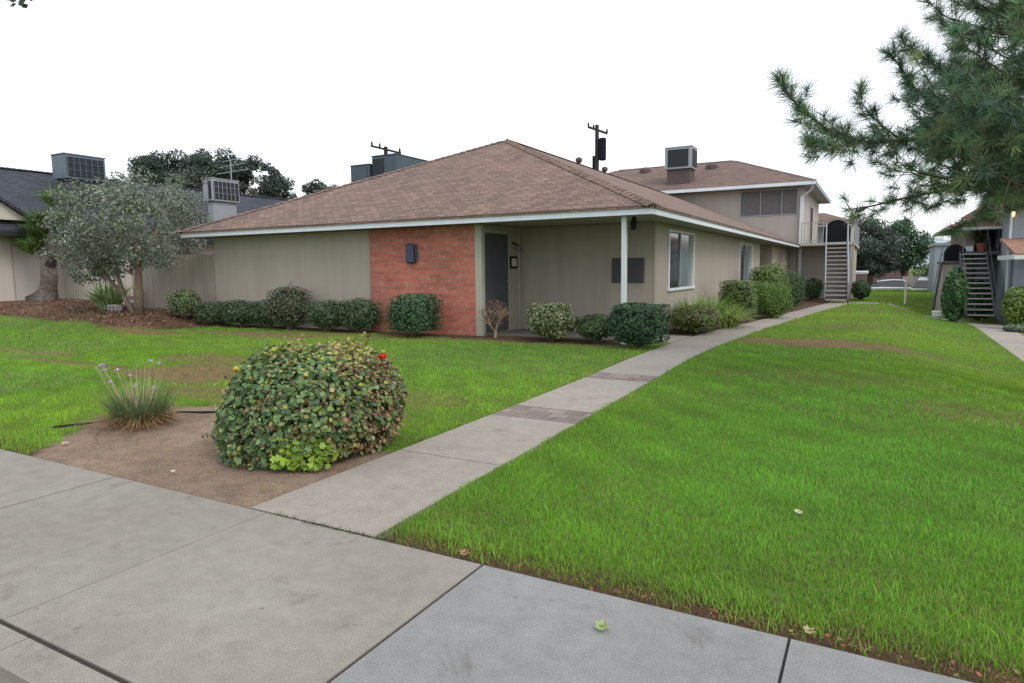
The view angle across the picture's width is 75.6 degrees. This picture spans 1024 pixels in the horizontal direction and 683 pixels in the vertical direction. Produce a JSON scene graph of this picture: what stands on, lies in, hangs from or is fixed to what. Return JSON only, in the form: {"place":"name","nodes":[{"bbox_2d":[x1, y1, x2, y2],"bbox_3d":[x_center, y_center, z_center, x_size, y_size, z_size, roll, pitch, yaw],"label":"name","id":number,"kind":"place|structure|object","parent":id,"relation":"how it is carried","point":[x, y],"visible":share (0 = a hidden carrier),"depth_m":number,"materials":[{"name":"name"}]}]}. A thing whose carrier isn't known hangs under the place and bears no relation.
{"place":"outdoors","nodes":[
{"label":"outdoors","id":0,"kind":"place"},
{"bbox_2d":[0,316,668,497],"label":"lawn grass","id":1,"kind":"structure","parent":0,"point":[156,350],"depth_m":9.74,"materials":[{"name":"green plant"}]},
{"bbox_2d":[0,449,973,682],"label":"sidewalk","id":2,"kind":"structure","parent":0,"point":[129,581],"depth_m":2.91,"materials":[{"name":"concrete"}]},
{"bbox_2d":[267,512,383,540],"bbox_3d":[-1.110,1.082,3.889,0.931,0.029,0.118,3,7,29],"label":"expansion joint","id":3,"kind":"object","parent":2,"relation":"on","point":[357,533],"visible":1,"depth_m":3.83,"materials":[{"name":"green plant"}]},
{"bbox_2d":[594,619,609,629],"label":"fallen leaf","id":4,"kind":"object","parent":2,"relation":"on","point":[601,625],"visible":1,"depth_m":2.73,"materials":[{"name":"green plant"}]},
{"bbox_2d":[0,0,1022,239],"label":"sky","id":5,"kind":"structure","parent":0,"point":[305,87],"materials":[{"name":"white"}]},
{"bbox_2d":[0,267,1023,682],"bbox_3d":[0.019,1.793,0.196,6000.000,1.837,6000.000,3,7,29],"label":"ground","id":6,"kind":"structure","parent":0,"point":[182,449],"depth_m":5.20,"materials":[{"name":"soil"}]},
{"bbox_2d":[2,180,73,300],"bbox_3d":[-16.055,-3.227,22.528,4.061,4.344,2.449,3,7,29],"label":"yucca tree","id":7,"kind":"object","parent":6,"relation":"on","point":[47,289],"visible":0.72,"depth_m":22.41,"materials":[{"name":"green plant"}]},
{"bbox_2d":[0,624,118,682],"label":"kerb","id":8,"kind":"structure","parent":6,"relation":"on","point":[24,659],"depth_m":2.53,"materials":[{"name":"concrete"}]},
{"bbox_2d":[63,258,133,304],"bbox_3d":[-14.250,-1.748,22.823,5.285,2.229,0.162,4,8,35],"label":"panel fence","id":9,"kind":"object","parent":6,"relation":"on","point":[73,289],"visible":0.16,"depth_m":23.49,"materials":[{"name":"paint"}]},
{"bbox_2d":[70,278,134,309],"bbox_3d":[-12.460,-1.487,20.283,2.270,1.034,2.506,3,7,29],"label":"yucca plant","id":10,"kind":"object","parent":6,"relation":"on","point":[102,299],"visible":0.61,"depth_m":19.99,"materials":[{"name":"green plant"}]},
{"bbox_2d":[0,299,236,328],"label":"bark mulch","id":11,"kind":"object","parent":6,"relation":"on","point":[120,313],"visible":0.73,"depth_m":18.67,"materials":[{"name":"brown wood"}]},
{"bbox_2d":[107,305,121,311],"bbox_3d":[-11.656,-0.969,19.371,0.395,0.210,0.190,3,7,29],"label":"cinder block","id":12,"kind":"object","parent":11,"relation":"on","point":[115,307],"depth_m":19.29,"materials":[{"name":"grey concrete"}]},
{"bbox_2d":[32,165,216,314],"bbox_3d":[-11.360,-3.183,20.073,4.004,4.716,9.598,-2,6,-15],"label":"grey green tree","id":13,"kind":"object","parent":6,"relation":"on","point":[156,245],"visible":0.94,"depth_m":17.59,"materials":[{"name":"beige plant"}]},
{"bbox_2d":[58,359,201,432],"bbox_3d":[-3.722,0.504,6.563,1.303,0.636,1.324,3,7,29],"label":"flowering clump","id":14,"kind":"object","parent":6,"relation":"on","point":[149,412],"visible":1,"depth_m":6.43,"materials":[{"name":"green plant"}]},
{"bbox_2d":[53,411,216,427],"bbox_3d":[-3.274,0.768,6.787,2.468,0.046,0.408,-2,6,-9],"label":"irrigation hose","id":15,"kind":"object","parent":6,"relation":"on","point":[76,424],"visible":0.3,"depth_m":6.60,"materials":[{"name":"black rubber"}]},
{"bbox_2d":[0,166,289,300],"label":"neighbour house","id":16,"kind":"structure","parent":6,"relation":"on","point":[19,274],"depth_m":24.13,"materials":[{"name":"paint"}]},
{"bbox_2d":[50,152,105,202],"bbox_3d":[-16.867,-6.335,25.790,0.980,1.760,1.560,3,7,29],"label":"air conditioner","id":17,"kind":"object","parent":16,"relation":"on","point":[84,168],"visible":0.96,"depth_m":25.32,"materials":[{"name":"grey metal"}]},
{"bbox_2d":[201,177,239,221],"bbox_3d":[-12.952,-6.061,29.524,0.680,2.320,1.500,3,7,29],"label":"air conditioner","id":18,"kind":"object","parent":16,"relation":"on","point":[222,197],"visible":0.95,"depth_m":29.18,"materials":[{"name":"grey metal"}]},
{"bbox_2d":[218,158,247,179],"bbox_3d":[-13.511,-7.648,31.936,2.012,2.365,0.161,2,7,22],"label":"antenna","id":19,"kind":"object","parent":16,"relation":"on","point":[230,165],"visible":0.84,"depth_m":31.82,"materials":[{"name":"grey metal"}]},
{"bbox_2d":[124,148,201,188],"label":"evergreen tree","id":20,"kind":"object","parent":6,"relation":"on","point":[157,166],"visible":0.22,"depth_m":67.86,"materials":[{"name":"green plant"}]},
{"bbox_2d":[131,254,216,308],"bbox_3d":[-10.114,-1.470,19.846,5.010,2.232,0.165,4,8,35],"label":"board fence","id":21,"kind":"object","parent":6,"relation":"on","point":[195,273],"visible":0.41,"depth_m":19.46,"materials":[{"name":"paint"}]},
{"bbox_2d":[165,288,201,319],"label":"shrub","id":22,"kind":"object","parent":6,"relation":"on","point":[181,304],"visible":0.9,"depth_m":17.69,"materials":[{"name":"green plant"}]},
{"bbox_2d":[193,301,231,324],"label":"shrub","id":23,"kind":"object","parent":6,"relation":"on","point":[209,311],"visible":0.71,"depth_m":17.36,"materials":[{"name":"green plant"}]},
{"bbox_2d":[172,147,255,193],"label":"evergreen tree","id":24,"kind":"object","parent":6,"relation":"on","point":[205,162],"visible":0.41,"depth_m":66.20,"materials":[{"name":"green plant"}]},
{"bbox_2d":[219,299,256,327],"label":"shrub","id":25,"kind":"object","parent":6,"relation":"on","point":[235,311],"visible":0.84,"depth_m":16.86,"materials":[{"name":"green plant"}]},
{"bbox_2d":[232,154,281,196],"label":"evergreen tree","id":26,"kind":"object","parent":6,"relation":"on","point":[251,164],"visible":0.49,"depth_m":65.73,"materials":[{"name":"green plant"}]},
{"bbox_2d":[247,299,280,327],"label":"shrub","id":27,"kind":"object","parent":6,"relation":"on","point":[258,314],"visible":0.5,"depth_m":16.42,"materials":[{"name":"green plant"}]},
{"bbox_2d":[257,168,297,198],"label":"evergreen tree","id":28,"kind":"object","parent":6,"relation":"on","point":[280,185],"visible":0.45,"depth_m":64.65,"materials":[{"name":"green plant"}]},
{"bbox_2d":[263,284,315,329],"bbox_3d":[-5.450,-0.843,16.031,1.261,1.243,1.028,3,7,29],"label":"shrub","id":29,"kind":"object","parent":6,"relation":"on","point":[289,304],"visible":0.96,"depth_m":15.82,"materials":[{"name":"green plant"}]},
{"bbox_2d":[201,331,407,471],"bbox_3d":[-1.669,0.417,5.604,1.634,0.998,1.718,3,7,29],"label":"geranium bush","id":30,"kind":"object","parent":6,"relation":"on","point":[332,402],"visible":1,"depth_m":5.11,"materials":[{"name":"green plant"}]},
{"bbox_2d":[300,178,337,195],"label":"evergreen tree","id":31,"kind":"object","parent":6,"relation":"on","point":[309,188],"visible":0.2,"depth_m":59.12,"materials":[{"name":"green plant"}]},
{"bbox_2d":[304,299,342,331],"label":"shrub","id":32,"kind":"object","parent":6,"relation":"on","point":[320,316],"visible":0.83,"depth_m":15.39,"materials":[{"name":"green plant"}]},
{"bbox_2d":[334,297,383,332],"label":"shrub","id":33,"kind":"object","parent":6,"relation":"on","point":[357,314],"visible":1,"depth_m":14.98,"materials":[{"name":"green plant"}]},
{"bbox_2d":[370,141,400,153],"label":"utility pole","id":34,"kind":"object","parent":6,"relation":"on","point":[385,149],"visible":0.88,"depth_m":49.42,"materials":[{"name":"brown wood"}]},
{"bbox_2d":[382,293,444,336],"bbox_3d":[-2.102,-0.540,14.142,1.140,1.002,1.004,3,7,29],"label":"shrub","id":35,"kind":"object","parent":6,"relation":"on","point":[414,314],"visible":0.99,"depth_m":13.84,"materials":[{"name":"green plant"}]},
{"bbox_2d":[460,548,469,554],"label":"fallen leaf","id":36,"kind":"object","parent":6,"relation":"on","point":[463,552],"visible":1,"depth_m":3.46,"materials":[{"name":"brown plant"}]},
{"bbox_2d":[177,139,800,343],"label":"apartment house","id":37,"kind":"structure","parent":6,"relation":"on","point":[466,236],"depth_m":15.30,"materials":[{"name":"paint"}]},
{"bbox_2d":[484,233,508,332],"bbox_3d":[-0.317,-1.292,14.535,0.100,2.140,1.000,3,7,29],"label":"door","id":38,"kind":"structure","parent":37,"relation":"in","point":[495,245],"depth_m":14.49,"materials":[{"name":"paint"}]},
{"bbox_2d":[667,229,694,290],"bbox_3d":[4.069,-1.943,15.869,0.110,1.390,2.440,3,7,29],"label":"window","id":39,"kind":"structure","parent":37,"relation":"in","point":[681,244],"depth_m":15.91,"materials":[{"name":"white glass"}]},
{"bbox_2d":[739,242,752,290],"bbox_3d":[8.354,-2.498,23.663,0.090,2.010,2.570,3,7,29],"label":"window","id":40,"kind":"structure","parent":37,"relation":"in","point":[746,250],"depth_m":23.75,"materials":[{"name":"grey glass"}]},
{"bbox_2d":[778,252,781,268],"bbox_3d":[12.911,-3.218,31.885,0.004,2.200,1.400,3,7,29],"label":"door","id":41,"kind":"structure","parent":37,"relation":"in","point":[779,253],"depth_m":31.88,"materials":[{"name":"beige"}]},
{"bbox_2d":[473,300,509,337],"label":"dead bush","id":42,"kind":"object","parent":6,"relation":"on","point":[501,316],"visible":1,"depth_m":13.71,"materials":[{"name":"brown plant"}]},
{"bbox_2d":[44,405,1019,682],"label":"leaf litter","id":43,"kind":"object","parent":6,"relation":"on","point":[636,587],"visible":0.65,"depth_m":2.84,"materials":[{"name":"brown plant"}]},
{"bbox_2d":[525,302,579,341],"bbox_3d":[0.798,-0.374,13.066,1.072,0.841,1.000,0,6,2],"label":"shrub","id":44,"kind":"object","parent":6,"relation":"on","point":[551,321],"visible":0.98,"depth_m":12.72,"materials":[{"name":"green plant"}]},
{"bbox_2d":[492,373,656,426],"bbox_3d":[0.866,0.663,7.701,0.918,0.160,2.772,3,7,29],"label":"brick paving band","id":45,"kind":"object","parent":6,"relation":"on","point":[563,416],"visible":0.52,"depth_m":6.77,"materials":[{"name":"brick"}]},
{"bbox_2d":[251,302,907,538],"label":"front walk","id":46,"kind":"structure","parent":6,"relation":"on","point":[373,497],"depth_m":5.28,"materials":[{"name":"concrete"}]},
{"bbox_2d":[575,314,614,342],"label":"shrub","id":47,"kind":"object","parent":6,"relation":"on","point":[595,326],"visible":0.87,"depth_m":12.39,"materials":[{"name":"green plant"}]},
{"bbox_2d":[587,122,607,169],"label":"utility pole","id":48,"kind":"object","parent":6,"relation":"on","point":[600,149],"visible":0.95,"depth_m":51.73,"materials":[{"name":"brown wood"}]},
{"bbox_2d":[607,302,670,348],"bbox_3d":[2.240,-0.266,11.715,1.057,0.888,0.952,3,7,29],"label":"shrub","id":49,"kind":"object","parent":6,"relation":"on","point":[640,325],"visible":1,"depth_m":11.41,"materials":[{"name":"green plant"}]},
{"bbox_2d":[669,304,720,333],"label":"shrub","id":50,"kind":"object","parent":6,"relation":"on","point":[697,318],"visible":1,"depth_m":14.00,"materials":[{"name":"green plant"}]},
{"bbox_2d":[378,289,1023,682],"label":"lawn grass","id":51,"kind":"structure","parent":6,"relation":"on","point":[896,371],"depth_m":4.47,"materials":[{"name":"green plant"}]},
{"bbox_2d":[932,311,942,316],"bbox_3d":[16.572,-1.076,25.626,0.450,0.220,0.400,3,7,29],"label":"utility box","id":52,"kind":"object","parent":51,"relation":"on","point":[937,314],"visible":0.6,"depth_m":25.49,"materials":[{"name":"white paint"}]},
{"bbox_2d":[668,291,750,329],"bbox_3d":[4.370,-0.759,15.492,2.922,0.936,2.997,3,7,29],"label":"strap leaf plant","id":53,"kind":"object","parent":6,"relation":"on","point":[698,303],"visible":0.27,"depth_m":15.32,"materials":[{"name":"green plant"}]},
{"bbox_2d":[705,303,761,328],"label":"strap leaf plant","id":54,"kind":"object","parent":6,"relation":"on","point":[730,322],"visible":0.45,"depth_m":15.60,"materials":[{"name":"green plant"}]},
{"bbox_2d":[609,160,859,299],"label":"apartment block","id":55,"kind":"structure","parent":6,"relation":"on","point":[782,204],"depth_m":35.57,"materials":[{"name":"paint"}]},
{"bbox_2d":[664,145,696,184],"bbox_3d":[9.794,-10.049,38.274,1.600,2.260,1.350,3,7,29],"label":"air conditioner","id":56,"kind":"object","parent":55,"relation":"on","point":[680,164],"visible":0.95,"depth_m":37.74,"materials":[{"name":"grey metal"}]},
{"bbox_2d":[740,188,797,216],"bbox_3d":[13.743,-7.431,35.373,2.910,1.380,0.080,3,7,29],"label":"window","id":57,"kind":"structure","parent":55,"relation":"in","point":[773,202],"depth_m":35.37,"materials":[{"name":"grey glass"}]},
{"bbox_2d":[810,208,812,242],"bbox_3d":[17.721,-6.770,39.152,0.040,2.220,1.400,3,7,29],"label":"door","id":58,"kind":"structure","parent":55,"relation":"in","point":[811,208],"depth_m":39.30,"materials":[{"name":"white metal"}]},
{"bbox_2d":[718,280,759,321],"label":"shrub","id":59,"kind":"object","parent":6,"relation":"on","point":[746,294],"visible":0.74,"depth_m":17.41,"materials":[{"name":"green plant"}]},
{"bbox_2d":[747,262,789,288],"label":"shrub","id":60,"kind":"object","parent":6,"relation":"on","point":[768,275],"visible":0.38,"depth_m":21.06,"materials":[{"name":"green plant"}]},
{"bbox_2d":[752,280,800,318],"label":"feathery bush","id":61,"kind":"object","parent":6,"relation":"on","point":[775,299],"visible":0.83,"depth_m":18.79,"materials":[{"name":"green plant"}]},
{"bbox_2d":[779,270,806,309],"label":"shrub","id":62,"kind":"object","parent":6,"relation":"on","point":[798,281],"visible":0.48,"depth_m":23.31,"materials":[{"name":"green plant"}]},
{"bbox_2d":[802,625,814,633],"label":"fallen leaf","id":63,"kind":"object","parent":6,"relation":"on","point":[808,630],"visible":1,"depth_m":2.68,"materials":[{"name":"beige plant"}]},
{"bbox_2d":[803,278,822,299],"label":"shrub","id":64,"kind":"object","parent":6,"relation":"on","point":[814,288],"visible":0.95,"depth_m":32.72,"materials":[{"name":"green plant"}]},
{"bbox_2d":[824,223,848,302],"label":"staircase","id":65,"kind":"structure","parent":6,"relation":"on","point":[847,264],"depth_m":31.24,"materials":[{"name":"grey metal"}]},
{"bbox_2d":[817,213,868,273],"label":"apartment block","id":66,"kind":"structure","parent":6,"relation":"on","point":[825,218],"depth_m":44.99,"materials":[{"name":"paint"}]},
{"bbox_2d":[851,280,870,299],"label":"shrub","id":67,"kind":"object","parent":6,"relation":"on","point":[860,290],"visible":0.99,"depth_m":31.64,"materials":[{"name":"green plant"}]},
{"bbox_2d":[853,216,909,284],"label":"shade tree","id":68,"kind":"object","parent":6,"relation":"on","point":[877,253],"visible":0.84,"depth_m":54.73,"materials":[{"name":"green plant"}]},
{"bbox_2d":[855,271,908,282],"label":"garden wall","id":69,"kind":"structure","parent":6,"relation":"on","point":[891,275],"depth_m":61.62,"materials":[{"name":"beige concrete"}]},
{"bbox_2d":[870,279,912,289],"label":"parked car","id":70,"kind":"object","parent":6,"relation":"on","point":[894,284],"visible":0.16,"depth_m":48.68,"materials":[{"name":"silver metal"}]},
{"bbox_2d":[764,0,1023,241],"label":"pine tree","id":71,"kind":"object","parent":6,"relation":"on","point":[978,124],"visible":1,"depth_m":6.48,"materials":[{"name":"green plant"}]},
{"bbox_2d":[904,281,907,303],"bbox_3d":[18.264,-2.265,30.640,0.135,1.060,0.140,3,7,29],"label":"marker post","id":72,"kind":"object","parent":6,"relation":"on","point":[905,291],"visible":1,"depth_m":30.61,"materials":[{"name":"beige paint"}]},
{"bbox_2d":[883,219,936,278],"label":"shade tree","id":73,"kind":"object","parent":6,"relation":"on","point":[914,255],"visible":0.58,"depth_m":55.99,"materials":[{"name":"green plant"}]},
{"bbox_2d":[902,276,925,285],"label":"garden wall","id":74,"kind":"structure","parent":6,"relation":"on","point":[911,280],"depth_m":51.22,"materials":[{"name":"beige concrete"}]},
{"bbox_2d":[910,263,928,275],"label":"shade tree","id":75,"kind":"object","parent":6,"relation":"on","point":[926,265],"visible":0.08,"depth_m":53.20,"materials":[{"name":"green plant"}]},
{"bbox_2d":[928,243,950,292],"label":"wall","id":76,"kind":"structure","parent":6,"relation":"on","point":[935,253],"depth_m":39.14,"materials":[{"name":"grey paint"}]},
{"bbox_2d":[931,244,966,316],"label":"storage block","id":77,"kind":"structure","parent":6,"relation":"on","point":[951,253],"depth_m":28.99,"materials":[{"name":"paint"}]},
{"bbox_2d":[940,266,968,321],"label":"leafy vine","id":78,"kind":"object","parent":6,"relation":"on","point":[954,294],"visible":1,"depth_m":24.77,"materials":[{"name":"green plant"}]},
{"bbox_2d":[933,214,1002,317],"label":"apartment building","id":79,"kind":"structure","parent":6,"relation":"on","point":[989,225],"depth_m":28.77,"materials":[{"name":"paint"}]},
{"bbox_2d":[966,246,972,251],"bbox_3d":[19.937,-4.036,28.764,0.260,0.248,0.200,3,7,29],"label":"planter","id":80,"kind":"object","parent":79,"relation":"on","point":[969,248],"visible":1,"depth_m":28.68,"materials":[{"name":"white paint"}]},
{"bbox_2d":[970,230,986,250],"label":"potted plant","id":81,"kind":"object","parent":79,"relation":"on","point":[980,237],"visible":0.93,"depth_m":28.90,"materials":[{"name":"green plant"}]},
{"bbox_2d":[959,229,996,319],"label":"staircase","id":82,"kind":"structure","parent":6,"relation":"on","point":[986,258],"depth_m":26.51,"materials":[{"name":"grey metal"}]},
{"bbox_2d":[966,280,994,320],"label":"shrub","id":83,"kind":"object","parent":6,"relation":"on","point":[976,318],"visible":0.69,"depth_m":27.02,"materials":[{"name":"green plant"}]},
{"bbox_2d":[961,202,1023,322],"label":"apartment building","id":84,"kind":"structure","parent":6,"relation":"on","point":[1010,267],"depth_m":25.59,"materials":[{"name":"grey paint"}]},
{"bbox_2d":[1000,286,1023,324],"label":"shrub","id":85,"kind":"object","parent":6,"relation":"on","point":[1012,311],"visible":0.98,"depth_m":20.93,"materials":[{"name":"green plant"}]},
{"bbox_2d":[1002,324,1023,332],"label":"ground cover plant","id":86,"kind":"object","parent":6,"relation":"on","point":[1018,328],"visible":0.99,"depth_m":19.87,"materials":[{"name":"green plant"}]},
{"bbox_3d":[-4.782,-4.596,33.362,6.000,5.600,8.000,3,7,29],"label":"rear house","id":87,"kind":"object","parent":6,"relation":"on","visible":0},
{"bbox_2d":[350,163,372,181],"bbox_3d":[-6.796,-7.688,31.013,1.200,1.100,1.050,3,7,29],"label":"air conditioner","id":88,"kind":"object","parent":87,"relation":"on","point":[361,171],"visible":0.39,"depth_m":30.50,"materials":[{"name":"grey metal"}]},
{"bbox_2d":[371,153,427,175],"bbox_3d":[-4.810,-7.886,31.155,1.928,1.420,3.250,3,7,29],"label":"air conditioner","id":89,"kind":"object","parent":87,"relation":"on","point":[384,163],"visible":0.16,"depth_m":29.90,"materials":[{"name":"grey metal"}]},
{"bbox_2d":[902,236,949,266],"bbox_3d":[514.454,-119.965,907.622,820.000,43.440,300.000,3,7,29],"label":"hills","id":90,"kind":"structure","parent":0,"point":[941,241],"depth_m":796.51,"materials":[{"name":"white"}]},
{"bbox_2d":[924,315,1023,361],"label":"courtyard path","id":91,"kind":"structure","parent":0,"point":[1012,342],"depth_m":18.15,"materials":[{"name":"concrete"}]},
{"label":"road","id":92,"kind":"structure","parent":0,"visible":0},
{"bbox_2d":[7,0,32,7],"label":"street tree","id":93,"kind":"object","parent":92,"relation":"on","point":[21,3],"visible":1,"depth_m":4.60,"materials":[{"name":"green plant"}]},
{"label":"driveway","id":94,"kind":"structure","parent":0,"visible":0},
{"bbox_2d":[910,277,927,289],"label":"parked car","id":95,"kind":"object","parent":94,"relation":"on","point":[921,283],"visible":0.07,"depth_m":47.80,"materials":[{"name":"white paint"}]}
]}

